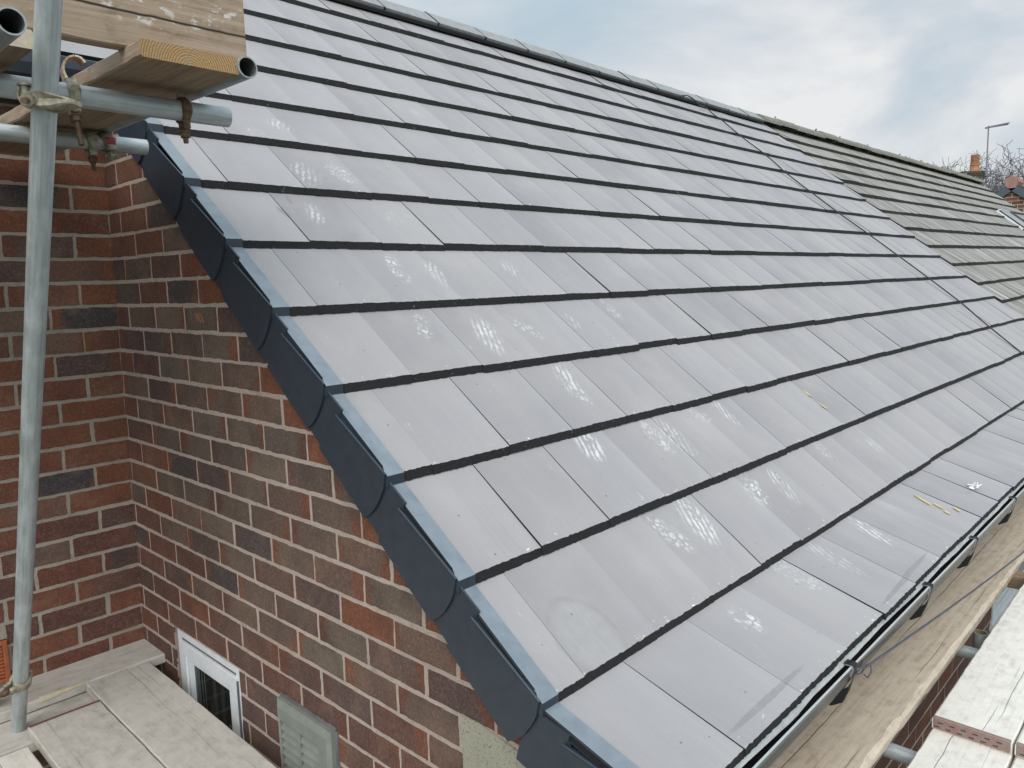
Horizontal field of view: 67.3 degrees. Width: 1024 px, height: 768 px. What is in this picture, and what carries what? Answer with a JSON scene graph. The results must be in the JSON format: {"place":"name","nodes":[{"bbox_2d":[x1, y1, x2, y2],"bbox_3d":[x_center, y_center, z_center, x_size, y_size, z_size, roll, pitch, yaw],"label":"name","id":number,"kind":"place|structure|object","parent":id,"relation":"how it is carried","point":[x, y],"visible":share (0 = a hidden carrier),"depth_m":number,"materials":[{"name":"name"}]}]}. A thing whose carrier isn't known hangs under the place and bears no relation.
{"place":"outdoors","nodes":[
{"label":"outdoors","id":0,"kind":"place"},
{"bbox_2d":[0,691,93,757],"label":"scaffold board","id":1,"kind":"object","parent":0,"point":[10,742],"visible":0.27,"depth_m":2.72,"materials":[{"name":"grey wood"}]},
{"bbox_2d":[0,747,42,767],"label":"scaffold board","id":2,"kind":"object","parent":1,"relation":"on","point":[24,758],"visible":1,"depth_m":2.43,"materials":[{"name":"grey wood"}]},
{"bbox_2d":[11,0,62,732],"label":"scaffold tube","id":3,"kind":"object","parent":1,"relation":"on","point":[47,31],"visible":1,"depth_m":1.77,"materials":[{"name":"grey metal"}]},
{"bbox_2d":[0,670,32,697],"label":"scaffold coupler","id":4,"kind":"object","parent":3,"relation":"attached to","point":[8,689],"visible":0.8,"depth_m":2.50,"materials":[{"name":"metal"}]},
{"bbox_2d":[16,82,82,112],"bbox_3d":[-0.914,-0.559,1.496,0.109,0.052,0.088,-2,8,-1],"label":"scaffold coupler","id":5,"kind":"object","parent":3,"relation":"attached to","point":[42,100],"visible":0.99,"depth_m":1.49,"materials":[{"name":"metal"}]},
{"bbox_2d":[0,73,231,127],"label":"scaffold tube","id":6,"kind":"object","parent":5,"relation":"attached to","point":[102,99],"visible":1,"depth_m":1.79,"materials":[{"name":"grey metal"}]},
{"bbox_2d":[0,6,26,51],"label":"scaffold tube","id":7,"kind":"object","parent":6,"relation":"on","point":[13,24],"visible":1,"depth_m":1.34,"materials":[{"name":"grey metal"}]},
{"bbox_2d":[62,77,84,145],"bbox_3d":[-0.975,-0.604,1.712,0.075,0.154,0.028,5,10,43],"label":"scaffold coupler","id":8,"kind":"object","parent":6,"relation":"attached to","point":[75,93],"visible":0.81,"depth_m":1.70,"materials":[{"name":"metal"}]},
{"bbox_2d":[175,93,192,143],"bbox_3d":[-0.808,-0.652,1.892,0.066,0.119,0.027,5,10,43],"label":"scaffold coupler","id":9,"kind":"object","parent":6,"relation":"attached to","point":[185,124],"visible":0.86,"depth_m":1.88,"materials":[{"name":"metal"}]},
{"bbox_2d":[0,639,165,722],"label":"scaffold board","id":10,"kind":"object","parent":1,"relation":"on","point":[45,689],"visible":0.83,"depth_m":2.97,"materials":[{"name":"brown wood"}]},
{"bbox_2d":[28,700,164,767],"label":"scaffold board","id":11,"kind":"object","parent":1,"relation":"on","point":[96,734],"visible":1,"depth_m":2.52,"materials":[{"name":"grey wood"}]},
{"bbox_2d":[86,661,276,767],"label":"scaffold board","id":12,"kind":"object","parent":1,"relation":"on","point":[163,719],"visible":0.81,"depth_m":2.62,"materials":[{"name":"grey wood"}]},
{"bbox_2d":[97,132,116,160],"bbox_3d":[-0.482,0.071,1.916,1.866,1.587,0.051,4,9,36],"label":"scaffold coupler","id":13,"kind":"object","parent":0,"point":[109,140],"visible":0.9,"depth_m":2.32,"materials":[{"name":"metal"}]},
{"bbox_2d":[0,123,148,154],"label":"scaffold tube","id":14,"kind":"object","parent":13,"relation":"on","point":[19,134],"visible":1,"depth_m":2.25,"materials":[{"name":"grey metal"}]},
{"bbox_2d":[0,29,32,72],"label":"scaffold board","id":15,"kind":"object","parent":14,"relation":"on","point":[16,50],"visible":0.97,"depth_m":1.52,"materials":[{"name":"brown wood"}]},
{"bbox_2d":[82,129,98,170],"bbox_3d":[-1.264,-0.704,2.309,0.065,0.126,0.035,5,10,43],"label":"scaffold coupler","id":16,"kind":"object","parent":14,"relation":"attached to","point":[92,138],"visible":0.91,"depth_m":2.29,"materials":[{"name":"metal"}]},
{"bbox_2d":[0,38,239,154],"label":"scaffold board","id":17,"kind":"object","parent":14,"relation":"on","point":[143,66],"visible":0.51,"depth_m":1.76,"materials":[{"name":"brown wood"}]},
{"bbox_2d":[60,54,85,77],"bbox_3d":[-1.063,-0.753,1.867,0.083,0.077,0.045,-2,8,-3],"label":"open strap","id":18,"kind":"object","parent":17,"relation":"attached to","point":[80,60],"visible":0.73,"depth_m":1.85,"materials":[{"name":"brown metal"}]},
{"bbox_2d":[55,56,257,153],"bbox_3d":[-1.150,-0.778,2.258,1.465,0.049,0.050,5,10,42],"label":"scaffold tube","id":19,"kind":"object","parent":13,"relation":"on","point":[247,69],"visible":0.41,"depth_m":1.85,"materials":[{"name":"grey metal"}]},
{"bbox_2d":[387,0,1023,188],"label":"sky","id":20,"kind":"structure","parent":0,"point":[924,80],"materials":[{"name":"white"}]},
{"bbox_2d":[755,113,1023,316],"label":"terraced house","id":21,"kind":"structure","parent":0,"point":[971,227],"depth_m":9.90,"materials":[{"name":"tile"}]},
{"bbox_2d":[995,175,1023,211],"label":"gabled house","id":22,"kind":"structure","parent":0,"point":[1011,192],"depth_m":17.95,"materials":[{"name":"brick"}]},
{"bbox_3d":[-1.826,-0.657,1.551,1.380,0.038,0.228,5,10,43],"label":"scaffold board","id":23,"kind":"object","parent":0,"visible":0},
{"bbox_2d":[0,0,246,57],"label":"scaffold board","id":24,"kind":"object","parent":23,"relation":"on","point":[215,26],"visible":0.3,"depth_m":1.68,"materials":[{"name":"brown wood"}]},
{"label":"ground","id":25,"kind":"structure","parent":0,"visible":0},
{"bbox_2d":[0,0,1023,767],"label":"brick house","id":26,"kind":"structure","parent":25,"relation":"on","point":[424,390],"depth_m":2.77,"materials":[{"name":"tile"}]},
{"bbox_2d":[177,628,244,740],"bbox_3d":[-1.101,1.375,2.901,0.504,0.818,0.056,5,10,43],"label":"window","id":27,"kind":"structure","parent":26,"relation":"in","point":[207,677],"depth_m":2.85,"materials":[{"name":"white plastic"}]},
{"bbox_2d":[679,95,1023,354],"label":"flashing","id":28,"kind":"object","parent":26,"relation":"on","point":[856,225],"visible":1,"depth_m":6.83,"materials":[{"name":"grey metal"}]},
{"bbox_2d":[882,742,916,764],"bbox_3d":[1.420,1.184,2.239,1.090,0.048,0.048,5,10,43],"label":"scaffold tube","id":29,"kind":"object","parent":26,"relation":"attached to","point":[898,753],"visible":0.18,"depth_m":2.41,"materials":[{"name":"grey metal"}]},
{"bbox_2d":[770,497,1023,767],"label":"scaffold board","id":30,"kind":"object","parent":29,"relation":"on","point":[862,724],"visible":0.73,"depth_m":2.74,"materials":[{"name":"beige wood"}]},
{"bbox_2d":[913,494,930,504],"bbox_3d":[1.679,0.474,3.152,0.010,0.027,0.083,-5,8,-26],"label":"wood splinter","id":31,"kind":"object","parent":26,"relation":"on","point":[922,499],"visible":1,"depth_m":3.15,"materials":[{"name":"beige wood"}]},
{"bbox_2d":[853,551,1023,677],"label":"tie wire","id":32,"kind":"object","parent":26,"relation":"attached to","point":[915,632],"visible":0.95,"depth_m":2.47,"materials":[{"name":"grey metal"}]},
{"bbox_2d":[967,482,981,488],"bbox_3d":[2.037,0.448,3.394,0.163,0.043,0.073,-6,9,-31],"label":"plastic scrap","id":33,"kind":"object","parent":26,"relation":"on","point":[975,484],"visible":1,"depth_m":3.39,"materials":[{"name":"white plastic"}]},
{"bbox_2d":[989,562,1023,631],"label":"window","id":34,"kind":"structure","parent":26,"relation":"in","point":[1007,595],"depth_m":4.83,"materials":[{"name":"white plastic"}]},
{"bbox_2d":[1007,571,1023,589],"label":"scaffold board","id":35,"kind":"object","parent":26,"relation":"attached to","point":[1016,581],"visible":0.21,"depth_m":3.65,"materials":[{"name":"brown wood"}]},
{"bbox_2d":[959,154,984,184],"bbox_3d":[15.133,-2.451,25.902,0.727,10.211,0.620,-2,8,0],"label":"chimney","id":36,"kind":"object","parent":25,"relation":"on","point":[974,170],"visible":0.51,"depth_m":25.13,"materials":[{"name":"brick"}]},
{"bbox_2d":[985,122,1008,185],"bbox_3d":[15.745,-7.492,25.050,1.308,2.061,0.270,-6,9,-33],"label":"aerial","id":37,"kind":"object","parent":36,"relation":"attached to","point":[988,127],"visible":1,"depth_m":24.82,"materials":[{"name":"metal"}]},
{"bbox_2d":[922,148,1023,192],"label":"bare tree","id":38,"kind":"object","parent":25,"relation":"on","point":[980,167],"visible":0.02,"depth_m":41.43,"materials":[{"name":"brown plant"}]},
{"bbox_2d":[972,629,988,648],"bbox_3d":[1.947,3.493,3.413,0.053,5.040,0.053,5,10,43],"label":"scaffold tube","id":39,"kind":"object","parent":25,"relation":"on","point":[979,637],"visible":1,"depth_m":3.08,"materials":[{"name":"grey metal"}]},
{"bbox_2d":[955,645,978,659],"bbox_3d":[2.014,1.085,2.864,1.090,0.048,0.048,5,10,43],"label":"scaffold tube","id":40,"kind":"object","parent":39,"relation":"attached to","point":[965,651],"visible":0.19,"depth_m":3.04,"materials":[{"name":"grey metal"}]},
{"bbox_2d":[907,728,1014,767],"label":"scaffold board","id":41,"kind":"object","parent":40,"relation":"on","point":[939,749],"visible":0.2,"depth_m":2.31,"materials":[{"name":"grey wood"}]},
{"bbox_2d":[932,584,1023,753],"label":"scaffold board","id":42,"kind":"object","parent":41,"relation":"on","point":[983,703],"visible":0.96,"depth_m":2.56,"materials":[{"name":"grey wood"}]},
{"bbox_2d":[1011,756,1023,767],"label":"scaffold board","id":43,"kind":"object","parent":40,"relation":"on","point":[1018,762],"visible":0.49,"depth_m":2.26,"materials":[{"name":"grey wood"}]},
{"bbox_2d":[1014,726,1023,758],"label":"scaffold board","id":44,"kind":"object","parent":43,"relation":"on","point":[1019,748],"visible":1,"depth_m":2.29,"materials":[{"name":"grey wood"}]},
{"bbox_2d":[943,142,1023,193],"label":"bare tree","id":45,"kind":"object","parent":25,"relation":"on","point":[1001,176],"visible":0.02,"depth_m":35.76,"materials":[{"name":"brown plant"}]}
]}

